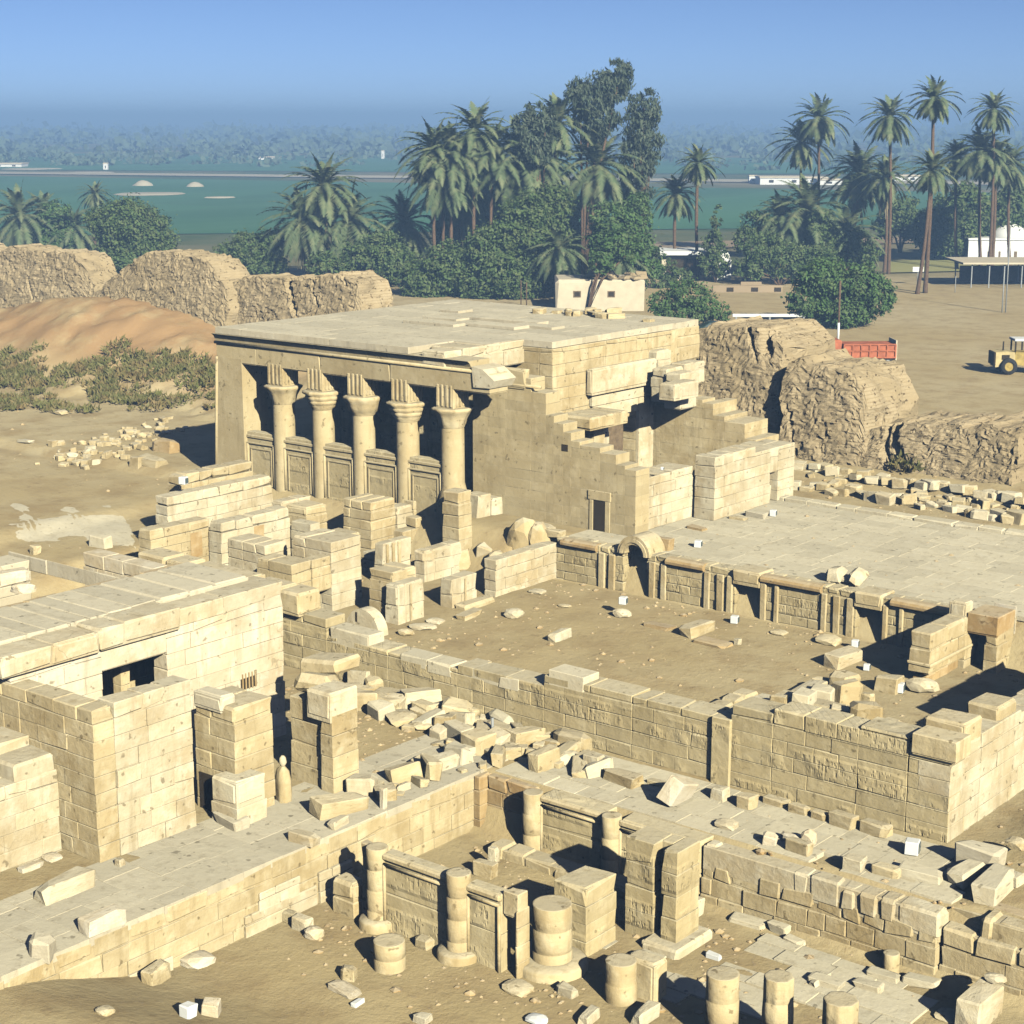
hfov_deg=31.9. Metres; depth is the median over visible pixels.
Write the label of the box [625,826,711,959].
anta pillar
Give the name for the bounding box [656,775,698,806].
stone block
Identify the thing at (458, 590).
chapel pier
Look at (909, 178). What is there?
building
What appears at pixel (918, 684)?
boulder
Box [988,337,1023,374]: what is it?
wheel loader
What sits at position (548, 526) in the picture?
stone block
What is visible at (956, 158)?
palm tree
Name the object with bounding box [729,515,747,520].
stone block
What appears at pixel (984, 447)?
mudbrick wall
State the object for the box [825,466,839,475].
stone block
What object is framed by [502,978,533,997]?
boulder
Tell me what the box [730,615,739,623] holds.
floodlight box
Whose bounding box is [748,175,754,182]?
building
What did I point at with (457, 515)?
ruined pier
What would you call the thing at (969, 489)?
stone block
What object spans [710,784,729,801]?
stone block
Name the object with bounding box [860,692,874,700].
stone block
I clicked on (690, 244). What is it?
dirt track
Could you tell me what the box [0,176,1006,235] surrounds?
field
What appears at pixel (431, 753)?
stone block
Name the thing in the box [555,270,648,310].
mud house
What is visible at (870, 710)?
stone block
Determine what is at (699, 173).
palm tree
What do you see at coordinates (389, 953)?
column stump
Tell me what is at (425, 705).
stone block
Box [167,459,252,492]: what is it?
chapel wall
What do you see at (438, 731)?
stone block
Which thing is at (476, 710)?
stone block
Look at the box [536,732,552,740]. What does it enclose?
stone block
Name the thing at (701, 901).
stone block
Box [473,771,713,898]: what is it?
screen wall
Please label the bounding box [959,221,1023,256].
domed white house
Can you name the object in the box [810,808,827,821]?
stone block
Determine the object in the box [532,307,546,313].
stone block
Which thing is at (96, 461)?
stone block
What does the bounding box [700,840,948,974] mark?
rubble retaining wall
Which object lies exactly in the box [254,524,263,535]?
doorway
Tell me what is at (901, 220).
broadleaf tree
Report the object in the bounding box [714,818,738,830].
boulder
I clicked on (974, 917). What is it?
stone block
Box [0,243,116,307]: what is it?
mudbrick wall
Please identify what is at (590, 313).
stone block
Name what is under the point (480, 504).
stone block
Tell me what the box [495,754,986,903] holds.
court paving
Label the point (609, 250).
leaning tree
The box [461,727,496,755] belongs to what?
stone block
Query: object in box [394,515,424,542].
ruined wall
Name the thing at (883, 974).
stone block
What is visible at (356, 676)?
stone block
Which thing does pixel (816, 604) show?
niche wall
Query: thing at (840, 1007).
column stump
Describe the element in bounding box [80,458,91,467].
stone block
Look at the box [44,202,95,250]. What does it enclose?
palm tree
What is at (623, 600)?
floodlight box
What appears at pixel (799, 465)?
stone block
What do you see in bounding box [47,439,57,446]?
stone block
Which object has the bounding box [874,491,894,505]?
stone block
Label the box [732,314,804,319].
barrier beam
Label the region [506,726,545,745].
stone block
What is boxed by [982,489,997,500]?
stone block
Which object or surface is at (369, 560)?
chapel wall
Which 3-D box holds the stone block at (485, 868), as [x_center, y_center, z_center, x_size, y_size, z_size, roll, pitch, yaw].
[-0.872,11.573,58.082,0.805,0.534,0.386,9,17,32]
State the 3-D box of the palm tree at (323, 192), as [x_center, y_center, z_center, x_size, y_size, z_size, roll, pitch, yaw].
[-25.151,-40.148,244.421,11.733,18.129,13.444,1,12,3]
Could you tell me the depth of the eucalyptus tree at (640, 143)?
233.50 m
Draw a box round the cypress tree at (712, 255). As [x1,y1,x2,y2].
[696,204,729,282]
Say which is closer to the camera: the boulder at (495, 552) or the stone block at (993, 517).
the boulder at (495, 552)
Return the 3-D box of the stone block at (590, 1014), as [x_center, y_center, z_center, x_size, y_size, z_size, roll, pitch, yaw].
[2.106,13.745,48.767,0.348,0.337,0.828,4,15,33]
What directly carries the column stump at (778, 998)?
on the ground
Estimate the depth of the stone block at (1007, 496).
93.82 m
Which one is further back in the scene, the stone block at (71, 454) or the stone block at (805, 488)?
the stone block at (71, 454)
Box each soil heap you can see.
[132,180,152,185]
[186,182,203,186]
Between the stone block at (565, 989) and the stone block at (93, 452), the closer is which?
the stone block at (565, 989)
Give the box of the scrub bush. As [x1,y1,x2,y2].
[888,450,925,473]
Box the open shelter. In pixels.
[945,257,1023,287]
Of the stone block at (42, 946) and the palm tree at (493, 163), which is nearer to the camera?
the stone block at (42, 946)
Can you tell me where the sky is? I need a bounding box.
[0,0,1023,122]
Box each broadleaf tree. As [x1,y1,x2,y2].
[28,198,89,248]
[80,192,183,273]
[303,224,420,286]
[395,236,479,297]
[426,186,507,258]
[455,216,547,299]
[486,176,585,297]
[558,193,594,274]
[581,189,667,290]
[648,257,693,288]
[731,208,787,279]
[731,230,839,284]
[805,208,883,269]
[868,191,921,252]
[909,173,1023,259]
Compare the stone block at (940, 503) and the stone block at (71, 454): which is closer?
the stone block at (940, 503)
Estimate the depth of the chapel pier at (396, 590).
80.21 m
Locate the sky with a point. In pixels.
(738, 61)
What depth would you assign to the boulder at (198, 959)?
51.81 m
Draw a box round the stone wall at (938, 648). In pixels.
[907,598,974,679]
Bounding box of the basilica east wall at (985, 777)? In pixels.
[918,689,1023,842]
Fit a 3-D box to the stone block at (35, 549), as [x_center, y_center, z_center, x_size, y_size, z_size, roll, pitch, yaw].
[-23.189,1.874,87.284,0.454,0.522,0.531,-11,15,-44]
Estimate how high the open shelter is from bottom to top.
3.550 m
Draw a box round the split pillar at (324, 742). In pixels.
[290,652,359,793]
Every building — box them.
[0,162,28,166]
[103,163,108,169]
[381,150,384,158]
[657,248,710,279]
[712,282,782,292]
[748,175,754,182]
[755,175,805,184]
[806,176,827,183]
[813,178,842,184]
[879,174,920,180]
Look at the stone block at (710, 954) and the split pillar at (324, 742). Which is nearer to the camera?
the stone block at (710, 954)
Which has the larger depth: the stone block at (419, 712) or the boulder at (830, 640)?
the boulder at (830, 640)
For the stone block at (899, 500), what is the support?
on the ground
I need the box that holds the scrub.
[0,335,214,412]
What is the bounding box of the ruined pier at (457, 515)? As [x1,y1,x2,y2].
[442,487,471,550]
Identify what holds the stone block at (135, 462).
on the ground
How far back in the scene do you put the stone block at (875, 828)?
56.17 m
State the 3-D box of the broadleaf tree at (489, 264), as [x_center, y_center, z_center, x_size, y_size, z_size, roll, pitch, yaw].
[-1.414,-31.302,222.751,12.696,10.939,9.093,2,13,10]
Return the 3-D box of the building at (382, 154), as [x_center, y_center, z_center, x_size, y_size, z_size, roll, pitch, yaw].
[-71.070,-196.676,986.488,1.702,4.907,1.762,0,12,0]
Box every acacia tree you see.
[212,225,294,274]
[646,276,734,323]
[780,253,899,328]
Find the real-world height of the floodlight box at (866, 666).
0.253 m
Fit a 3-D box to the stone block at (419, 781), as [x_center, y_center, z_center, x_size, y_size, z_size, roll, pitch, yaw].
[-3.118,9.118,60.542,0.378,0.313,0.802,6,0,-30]
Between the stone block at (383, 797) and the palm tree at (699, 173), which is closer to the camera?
the stone block at (383, 797)
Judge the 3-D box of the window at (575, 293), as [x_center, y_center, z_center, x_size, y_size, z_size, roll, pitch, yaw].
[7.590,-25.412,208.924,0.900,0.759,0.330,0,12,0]
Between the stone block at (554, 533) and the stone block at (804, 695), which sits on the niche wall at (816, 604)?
the stone block at (554, 533)
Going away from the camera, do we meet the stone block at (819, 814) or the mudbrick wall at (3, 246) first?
the stone block at (819, 814)
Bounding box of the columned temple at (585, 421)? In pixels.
[211,299,794,535]
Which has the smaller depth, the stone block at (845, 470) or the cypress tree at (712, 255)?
the stone block at (845, 470)
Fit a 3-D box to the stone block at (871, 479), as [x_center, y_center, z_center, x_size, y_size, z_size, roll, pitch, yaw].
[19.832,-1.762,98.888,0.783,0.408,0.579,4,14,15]
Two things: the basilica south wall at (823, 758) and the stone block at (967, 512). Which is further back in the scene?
the stone block at (967, 512)
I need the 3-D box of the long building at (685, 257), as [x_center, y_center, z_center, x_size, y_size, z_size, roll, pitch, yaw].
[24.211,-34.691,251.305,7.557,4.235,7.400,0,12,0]
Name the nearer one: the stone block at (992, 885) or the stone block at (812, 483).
the stone block at (992, 885)
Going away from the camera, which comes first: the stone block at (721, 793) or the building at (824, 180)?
the stone block at (721, 793)
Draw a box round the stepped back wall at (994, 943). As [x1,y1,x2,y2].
[939,909,1023,995]
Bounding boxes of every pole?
[837,281,840,338]
[1001,267,1004,312]
[1005,226,1010,312]
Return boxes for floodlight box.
[178,476,188,484]
[618,596,627,604]
[694,539,702,547]
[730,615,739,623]
[769,509,776,516]
[851,639,859,647]
[863,663,870,670]
[897,682,904,693]
[904,837,920,855]
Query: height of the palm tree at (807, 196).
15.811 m
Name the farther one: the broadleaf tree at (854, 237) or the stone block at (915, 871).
the broadleaf tree at (854, 237)
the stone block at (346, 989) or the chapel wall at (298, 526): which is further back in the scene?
the chapel wall at (298, 526)
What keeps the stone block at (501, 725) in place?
on the ground
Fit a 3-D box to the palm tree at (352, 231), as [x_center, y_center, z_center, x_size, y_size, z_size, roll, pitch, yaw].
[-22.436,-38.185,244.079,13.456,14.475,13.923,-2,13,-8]
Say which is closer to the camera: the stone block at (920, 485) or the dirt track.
the stone block at (920, 485)
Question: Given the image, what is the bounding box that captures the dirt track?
[648,237,922,248]
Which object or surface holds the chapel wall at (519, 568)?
on the ground
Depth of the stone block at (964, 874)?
52.73 m
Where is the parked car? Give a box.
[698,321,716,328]
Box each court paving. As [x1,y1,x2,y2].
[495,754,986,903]
[514,933,938,1023]
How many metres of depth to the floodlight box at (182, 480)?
85.54 m
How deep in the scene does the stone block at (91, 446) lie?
110.09 m
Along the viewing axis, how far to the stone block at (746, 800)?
58.37 m
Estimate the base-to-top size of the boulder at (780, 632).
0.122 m
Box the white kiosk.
[714,250,730,279]
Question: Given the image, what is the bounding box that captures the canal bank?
[0,172,988,184]
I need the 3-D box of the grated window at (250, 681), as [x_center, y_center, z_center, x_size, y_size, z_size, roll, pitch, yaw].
[-9.406,5.960,63.670,0.250,0.587,0.762,10,16,38]
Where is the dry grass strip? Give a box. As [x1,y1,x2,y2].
[890,260,999,271]
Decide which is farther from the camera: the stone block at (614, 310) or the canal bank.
the canal bank
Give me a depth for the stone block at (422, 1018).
48.69 m
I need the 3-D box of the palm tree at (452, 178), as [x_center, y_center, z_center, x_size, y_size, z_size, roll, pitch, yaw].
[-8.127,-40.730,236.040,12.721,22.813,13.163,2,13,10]
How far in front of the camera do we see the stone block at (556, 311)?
106.40 m
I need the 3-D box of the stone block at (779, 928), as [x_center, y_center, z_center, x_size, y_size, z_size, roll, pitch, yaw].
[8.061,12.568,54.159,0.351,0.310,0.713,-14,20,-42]
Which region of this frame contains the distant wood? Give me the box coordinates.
[0,118,1023,169]
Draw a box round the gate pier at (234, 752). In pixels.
[194,685,275,823]
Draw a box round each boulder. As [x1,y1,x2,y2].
[10,582,36,593]
[41,852,62,862]
[54,410,67,414]
[94,1005,114,1015]
[180,950,215,968]
[303,925,323,939]
[385,709,416,726]
[398,629,414,635]
[409,623,436,629]
[409,720,431,729]
[426,617,444,624]
[430,740,444,745]
[487,550,502,556]
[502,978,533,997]
[504,608,524,618]
[507,517,535,549]
[525,1012,547,1023]
[528,522,549,544]
[528,588,545,593]
[558,604,571,606]
[560,750,577,765]
[613,608,631,617]
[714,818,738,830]
[770,629,787,635]
[801,829,816,844]
[815,634,841,646]
[906,677,939,691]
[934,1007,955,1023]
[984,972,1006,983]
[1005,836,1023,849]
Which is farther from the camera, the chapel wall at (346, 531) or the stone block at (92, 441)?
the stone block at (92, 441)
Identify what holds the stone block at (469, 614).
on the ground
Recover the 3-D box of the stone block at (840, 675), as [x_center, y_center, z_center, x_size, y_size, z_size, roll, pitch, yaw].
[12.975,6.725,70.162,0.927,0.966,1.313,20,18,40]
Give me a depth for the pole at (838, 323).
179.92 m
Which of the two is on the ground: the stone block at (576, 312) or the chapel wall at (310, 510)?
the chapel wall at (310, 510)
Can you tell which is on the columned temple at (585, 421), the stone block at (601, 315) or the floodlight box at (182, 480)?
the stone block at (601, 315)
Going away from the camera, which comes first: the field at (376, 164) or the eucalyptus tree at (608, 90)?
the eucalyptus tree at (608, 90)
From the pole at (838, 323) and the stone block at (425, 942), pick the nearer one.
the stone block at (425, 942)
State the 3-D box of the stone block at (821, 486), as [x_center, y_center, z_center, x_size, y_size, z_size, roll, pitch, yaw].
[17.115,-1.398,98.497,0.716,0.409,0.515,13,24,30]
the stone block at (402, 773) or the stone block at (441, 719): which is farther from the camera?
the stone block at (441, 719)
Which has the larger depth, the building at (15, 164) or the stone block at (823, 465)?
the building at (15, 164)
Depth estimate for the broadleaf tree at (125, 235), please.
245.84 m
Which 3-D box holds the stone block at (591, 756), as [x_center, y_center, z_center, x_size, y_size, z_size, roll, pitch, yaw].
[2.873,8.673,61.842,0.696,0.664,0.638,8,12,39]
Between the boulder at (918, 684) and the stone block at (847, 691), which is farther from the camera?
the boulder at (918, 684)
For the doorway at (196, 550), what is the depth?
84.83 m
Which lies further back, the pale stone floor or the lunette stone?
the pale stone floor
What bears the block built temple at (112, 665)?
on the ground
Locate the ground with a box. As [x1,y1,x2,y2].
[0,122,1023,1023]
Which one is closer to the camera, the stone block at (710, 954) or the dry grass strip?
the stone block at (710, 954)
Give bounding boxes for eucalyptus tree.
[509,100,560,192]
[562,57,635,274]
[614,86,667,262]
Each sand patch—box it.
[68,171,112,172]
[113,192,184,195]
[205,196,234,197]
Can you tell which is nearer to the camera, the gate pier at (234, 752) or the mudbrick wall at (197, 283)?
the gate pier at (234, 752)
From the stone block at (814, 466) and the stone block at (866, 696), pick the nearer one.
the stone block at (866, 696)
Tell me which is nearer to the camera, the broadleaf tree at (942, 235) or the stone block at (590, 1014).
the stone block at (590, 1014)
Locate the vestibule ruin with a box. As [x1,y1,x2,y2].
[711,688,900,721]
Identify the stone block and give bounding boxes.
[0,567,29,586]
[17,439,34,442]
[17,859,43,873]
[29,932,56,963]
[30,544,41,554]
[33,866,95,905]
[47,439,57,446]
[67,452,77,457]
[77,440,85,444]
[78,903,125,937]
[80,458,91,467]
[82,454,91,457]
[83,449,97,455]
[85,445,95,448]
[89,439,100,445]
[89,533,112,548]
[92,459,101,464]
[101,450,111,458]
[115,857,125,866]
[129,456,145,468]
[136,432,146,437]
[139,453,167,467]
[141,959,170,985]
[152,438,180,453]
[179,1001,197,1019]
[201,997,220,1017]
[212,811,249,831]
[282,909,297,924]
[288,829,319,847]
[291,912,313,932]
[309,792,368,819]
[327,815,348,830]
[327,979,361,999]
[341,964,357,981]
[346,773,377,795]
[347,670,369,684]
[349,682,361,684]
[351,998,364,1007]
[356,685,375,690]
[357,689,379,711]
[365,675,383,688]
[367,699,395,720]
[373,782,396,801]
[375,687,399,694]
[377,691,400,708]
[380,787,387,808]
[384,693,405,708]
[384,761,422,783]
[396,781,410,790]
[400,687,441,709]
[410,706,426,717]
[411,753,426,761]
[411,775,429,787]
[412,699,437,711]
[412,708,445,730]
[412,1012,432,1023]
[415,934,434,950]
[420,754,442,780]
[425,751,436,754]
[429,723,446,739]
[431,750,459,770]
[433,714,455,725]
[434,701,442,708]
[441,696,472,713]
[443,740,473,765]
[444,719,473,742]
[448,712,474,725]
[455,607,481,620]
[457,767,467,773]
[458,549,470,570]
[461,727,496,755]
[463,744,475,755]
[470,491,490,517]
[471,707,479,715]
[472,858,497,879]
[476,542,492,557]
[476,720,489,729]
[479,714,488,719]
[484,745,502,757]
[485,719,511,729]
[488,845,498,861]
[489,709,513,724]
[489,726,510,744]
[490,495,502,514]
[490,744,505,767]
[503,744,521,760]
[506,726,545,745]
[510,722,522,728]
[523,747,535,755]
[528,744,559,772]
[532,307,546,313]
[533,741,544,748]
[535,521,555,528]
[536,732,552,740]
[543,737,560,746]
[545,528,565,537]
[548,628,571,642]
[551,310,562,313]
[553,728,592,750]
[556,981,578,998]
[559,741,580,754]
[565,311,572,315]
[571,754,587,777]
[572,310,580,315]
[576,749,590,754]
[578,1004,600,1023]
[582,756,613,778]
[583,751,604,762]
[584,308,592,313]
[587,310,595,316]
[594,312,607,318]
[602,768,643,789]
[605,307,621,312]
[606,313,624,318]
[630,1000,660,1023]
[642,318,654,321]
[643,621,676,630]
[647,778,665,787]
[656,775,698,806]
[660,536,674,550]
[679,619,714,638]
[687,524,707,531]
[693,636,732,648]
[697,896,704,915]
[705,950,721,960]
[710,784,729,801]
[728,911,766,930]
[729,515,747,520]
[734,638,741,644]
[736,792,758,809]
[745,510,768,518]
[762,794,790,807]
[762,831,777,845]
[767,919,790,935]
[769,694,787,703]
[780,831,798,841]
[783,933,805,945]
[785,836,813,856]
[788,802,810,815]
[791,679,827,690]
[791,687,816,704]
[793,480,801,489]
[794,459,806,470]
[799,485,814,491]
[808,463,820,469]
[808,972,845,990]
[809,482,817,488]
[809,971,830,987]
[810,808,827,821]
[811,676,828,684]
[811,683,834,701]
[815,481,830,490]
[817,462,832,470]
[824,487,838,495]
[824,645,863,669]
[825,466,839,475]
[828,809,858,830]
[829,670,860,684]
[831,703,849,711]
[832,678,862,704]
[835,488,849,496]
[840,467,852,474]
[842,853,867,872]
[845,483,862,495]
[848,474,861,479]
[850,701,883,719]
[852,977,884,993]
[855,490,864,498]
[856,470,870,479]
[859,818,892,837]
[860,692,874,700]
[863,491,876,502]
[864,476,878,484]
[866,965,900,983]
[871,861,900,878]
[873,674,904,694]
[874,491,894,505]
[876,472,890,481]
[881,477,895,484]
[892,478,907,488]
[894,493,903,503]
[896,496,903,505]
[899,860,943,884]
[899,877,915,881]
[900,493,916,505]
[902,972,941,988]
[904,478,916,485]
[913,479,926,490]
[913,503,925,509]
[921,479,939,490]
[926,501,938,507]
[936,501,951,507]
[938,480,949,490]
[942,505,958,512]
[947,859,985,888]
[948,484,968,492]
[949,906,985,924]
[954,840,1007,867]
[955,976,1003,1023]
[956,504,971,512]
[963,485,977,495]
[964,507,979,517]
[970,509,989,519]
[971,863,1014,906]
[973,490,987,498]
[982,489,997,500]
[988,514,997,521]
[989,902,1023,917]
[990,508,1005,521]
[995,490,1003,499]
[1000,514,1013,523]
[1001,490,1021,503]
[1006,509,1023,524]
[1013,497,1023,504]
[1013,871,1023,887]
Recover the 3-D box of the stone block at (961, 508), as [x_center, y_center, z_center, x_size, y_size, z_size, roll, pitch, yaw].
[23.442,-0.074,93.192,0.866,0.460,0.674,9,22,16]
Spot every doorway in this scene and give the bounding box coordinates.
[190,531,202,556]
[199,771,212,810]
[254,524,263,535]
[588,489,610,532]
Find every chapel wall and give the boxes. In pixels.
[138,516,209,561]
[156,474,272,526]
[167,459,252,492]
[209,505,290,565]
[228,533,286,571]
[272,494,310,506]
[286,500,326,555]
[291,519,319,555]
[332,528,360,557]
[343,493,395,561]
[363,549,374,572]
[394,502,412,528]
[404,500,416,514]
[414,540,461,581]
[484,541,556,596]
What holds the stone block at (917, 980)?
on the ground
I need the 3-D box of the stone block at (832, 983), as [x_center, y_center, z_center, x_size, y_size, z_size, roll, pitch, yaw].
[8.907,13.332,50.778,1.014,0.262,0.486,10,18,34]
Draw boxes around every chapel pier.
[369,561,423,624]
[440,570,494,610]
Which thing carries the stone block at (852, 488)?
on the ground
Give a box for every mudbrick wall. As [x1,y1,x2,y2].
[0,242,7,252]
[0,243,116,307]
[90,249,249,326]
[233,270,392,324]
[691,315,834,434]
[778,348,918,465]
[857,410,1023,485]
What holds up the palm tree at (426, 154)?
on the ground
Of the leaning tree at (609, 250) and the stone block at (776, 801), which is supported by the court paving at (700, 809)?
the stone block at (776, 801)
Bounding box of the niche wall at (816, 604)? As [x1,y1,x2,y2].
[556,531,1016,667]
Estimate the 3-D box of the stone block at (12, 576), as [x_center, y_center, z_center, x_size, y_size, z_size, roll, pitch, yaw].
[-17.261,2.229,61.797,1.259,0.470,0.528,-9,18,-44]
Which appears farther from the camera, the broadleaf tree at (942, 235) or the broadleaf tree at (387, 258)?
the broadleaf tree at (942, 235)
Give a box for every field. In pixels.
[0,153,1023,174]
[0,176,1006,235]
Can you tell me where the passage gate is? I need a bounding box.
[958,603,1015,673]
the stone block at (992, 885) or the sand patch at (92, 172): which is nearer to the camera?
the stone block at (992, 885)
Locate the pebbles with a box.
[1,396,1023,1020]
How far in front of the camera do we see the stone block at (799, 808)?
57.92 m
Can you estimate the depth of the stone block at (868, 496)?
95.72 m
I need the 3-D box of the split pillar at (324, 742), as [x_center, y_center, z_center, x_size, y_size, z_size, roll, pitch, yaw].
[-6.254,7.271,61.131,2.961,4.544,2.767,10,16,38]
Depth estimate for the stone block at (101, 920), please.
49.53 m
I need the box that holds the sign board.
[913,267,923,279]
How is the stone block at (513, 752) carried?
on the ground
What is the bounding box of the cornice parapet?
[138,547,319,616]
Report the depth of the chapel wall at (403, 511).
92.00 m
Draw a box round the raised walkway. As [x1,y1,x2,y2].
[0,733,507,989]
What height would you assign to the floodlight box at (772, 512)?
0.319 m
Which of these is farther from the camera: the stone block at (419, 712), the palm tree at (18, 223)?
the palm tree at (18, 223)
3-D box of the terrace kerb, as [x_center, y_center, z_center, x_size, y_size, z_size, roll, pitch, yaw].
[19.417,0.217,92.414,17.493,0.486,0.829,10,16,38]
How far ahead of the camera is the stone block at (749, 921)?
54.59 m
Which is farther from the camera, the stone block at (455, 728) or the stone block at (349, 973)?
the stone block at (455, 728)
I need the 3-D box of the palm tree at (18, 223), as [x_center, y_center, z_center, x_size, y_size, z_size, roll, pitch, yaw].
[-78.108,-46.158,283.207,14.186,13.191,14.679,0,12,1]
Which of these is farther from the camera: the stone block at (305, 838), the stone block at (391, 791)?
the stone block at (391, 791)
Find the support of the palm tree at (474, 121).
on the ground
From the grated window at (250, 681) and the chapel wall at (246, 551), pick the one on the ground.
the chapel wall at (246, 551)
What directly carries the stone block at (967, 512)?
on the ground
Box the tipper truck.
[835,337,897,360]
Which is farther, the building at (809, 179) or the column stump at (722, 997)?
the building at (809, 179)
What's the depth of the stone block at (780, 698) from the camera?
67.38 m
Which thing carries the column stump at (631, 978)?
on the ground
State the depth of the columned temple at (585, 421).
94.89 m
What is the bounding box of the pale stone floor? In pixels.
[9,503,135,548]
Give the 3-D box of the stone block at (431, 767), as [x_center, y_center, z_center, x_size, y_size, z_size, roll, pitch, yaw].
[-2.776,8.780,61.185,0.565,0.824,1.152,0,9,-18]
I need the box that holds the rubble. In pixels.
[35,416,1020,795]
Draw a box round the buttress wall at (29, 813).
[0,726,61,871]
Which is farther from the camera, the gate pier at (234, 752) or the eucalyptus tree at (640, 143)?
the eucalyptus tree at (640, 143)
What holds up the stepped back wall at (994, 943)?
on the ground
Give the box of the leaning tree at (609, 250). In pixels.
[587,223,650,306]
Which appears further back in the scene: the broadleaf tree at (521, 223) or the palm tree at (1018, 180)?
the palm tree at (1018, 180)
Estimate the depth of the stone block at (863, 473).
99.57 m
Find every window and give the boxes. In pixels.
[241,670,256,688]
[573,291,580,296]
[607,291,614,296]
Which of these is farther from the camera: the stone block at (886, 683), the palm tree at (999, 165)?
the palm tree at (999, 165)
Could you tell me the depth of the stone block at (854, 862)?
53.57 m
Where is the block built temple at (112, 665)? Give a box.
[0,549,285,862]
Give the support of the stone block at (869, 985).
on the ground
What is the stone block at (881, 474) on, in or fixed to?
on the ground
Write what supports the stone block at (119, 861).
on the raised walkway
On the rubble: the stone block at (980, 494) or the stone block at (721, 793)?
the stone block at (980, 494)
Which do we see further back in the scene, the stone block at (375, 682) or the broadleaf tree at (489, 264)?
the broadleaf tree at (489, 264)
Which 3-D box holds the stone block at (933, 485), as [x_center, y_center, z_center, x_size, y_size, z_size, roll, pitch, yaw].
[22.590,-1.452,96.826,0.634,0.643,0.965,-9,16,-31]
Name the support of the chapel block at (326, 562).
on the ground
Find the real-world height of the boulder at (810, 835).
0.443 m
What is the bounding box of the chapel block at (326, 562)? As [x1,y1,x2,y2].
[257,528,361,610]
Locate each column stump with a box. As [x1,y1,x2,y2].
[373,933,405,974]
[604,950,666,1006]
[705,966,739,1023]
[761,969,793,1023]
[822,991,858,1023]
[882,949,899,973]
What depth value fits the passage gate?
72.89 m
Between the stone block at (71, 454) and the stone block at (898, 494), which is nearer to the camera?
the stone block at (898, 494)
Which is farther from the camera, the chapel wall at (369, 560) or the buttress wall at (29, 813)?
the chapel wall at (369, 560)
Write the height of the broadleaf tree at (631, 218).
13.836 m
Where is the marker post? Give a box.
[491,717,493,727]
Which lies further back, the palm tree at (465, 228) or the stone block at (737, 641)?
the palm tree at (465, 228)
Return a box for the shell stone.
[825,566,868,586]
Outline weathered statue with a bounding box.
[274,755,291,802]
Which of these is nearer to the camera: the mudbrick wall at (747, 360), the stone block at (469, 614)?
the stone block at (469, 614)
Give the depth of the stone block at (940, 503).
93.94 m
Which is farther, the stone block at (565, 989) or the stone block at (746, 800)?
the stone block at (746, 800)
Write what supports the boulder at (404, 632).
on the ground
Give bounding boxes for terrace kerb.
[779,495,1023,536]
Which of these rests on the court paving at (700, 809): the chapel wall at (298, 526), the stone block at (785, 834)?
the stone block at (785, 834)
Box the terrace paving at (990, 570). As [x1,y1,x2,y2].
[569,499,1023,621]
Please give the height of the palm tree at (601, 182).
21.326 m
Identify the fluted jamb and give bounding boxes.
[374,536,410,566]
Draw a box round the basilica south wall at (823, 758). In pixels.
[283,594,970,842]
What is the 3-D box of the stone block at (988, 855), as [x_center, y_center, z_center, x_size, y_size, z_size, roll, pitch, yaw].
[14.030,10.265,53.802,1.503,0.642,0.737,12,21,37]
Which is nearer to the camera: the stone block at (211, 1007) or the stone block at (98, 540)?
the stone block at (211, 1007)
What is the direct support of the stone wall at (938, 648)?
on the ground
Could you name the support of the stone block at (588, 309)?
on the columned temple at (585, 421)
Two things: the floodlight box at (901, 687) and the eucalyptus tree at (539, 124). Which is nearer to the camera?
the floodlight box at (901, 687)
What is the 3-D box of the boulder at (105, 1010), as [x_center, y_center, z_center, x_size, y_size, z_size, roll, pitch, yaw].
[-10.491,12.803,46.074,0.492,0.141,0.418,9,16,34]
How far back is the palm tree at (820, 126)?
273.88 m
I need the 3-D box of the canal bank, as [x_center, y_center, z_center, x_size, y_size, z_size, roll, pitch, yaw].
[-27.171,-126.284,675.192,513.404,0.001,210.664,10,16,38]
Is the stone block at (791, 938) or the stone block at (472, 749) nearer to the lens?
the stone block at (791, 938)
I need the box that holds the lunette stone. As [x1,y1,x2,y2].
[346,606,387,635]
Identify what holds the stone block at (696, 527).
on the terrace paving at (990, 570)
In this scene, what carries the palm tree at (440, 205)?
on the ground
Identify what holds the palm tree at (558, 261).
on the ground
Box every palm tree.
[0,181,53,246]
[9,190,61,222]
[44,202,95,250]
[73,179,111,243]
[253,180,342,273]
[279,151,367,272]
[304,178,394,266]
[366,185,441,262]
[392,134,488,262]
[393,117,467,257]
[404,120,493,243]
[418,170,502,251]
[434,98,515,235]
[450,116,528,223]
[469,115,573,212]
[503,132,582,197]
[510,92,602,207]
[521,220,591,299]
[560,128,645,265]
[595,247,652,286]
[649,172,704,248]
[672,143,725,279]
[747,189,810,279]
[758,168,851,264]
[764,119,837,209]
[788,93,853,257]
[816,140,901,267]
[816,195,886,268]
[851,154,917,272]
[859,93,922,273]
[898,149,966,293]
[904,75,964,292]
[934,138,973,268]
[944,121,1016,265]
[955,138,1023,265]
[965,89,1019,265]
[984,141,1023,265]
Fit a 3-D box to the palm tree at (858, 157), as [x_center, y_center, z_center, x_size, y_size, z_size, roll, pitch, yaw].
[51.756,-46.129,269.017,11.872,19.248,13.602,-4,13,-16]
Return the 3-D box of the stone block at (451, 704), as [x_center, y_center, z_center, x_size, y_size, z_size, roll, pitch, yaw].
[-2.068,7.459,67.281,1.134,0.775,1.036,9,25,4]
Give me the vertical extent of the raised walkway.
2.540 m
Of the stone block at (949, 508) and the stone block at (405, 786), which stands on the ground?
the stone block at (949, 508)
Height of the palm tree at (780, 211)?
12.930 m
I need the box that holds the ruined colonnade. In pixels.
[333,839,615,984]
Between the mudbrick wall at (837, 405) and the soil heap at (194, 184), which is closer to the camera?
the mudbrick wall at (837, 405)

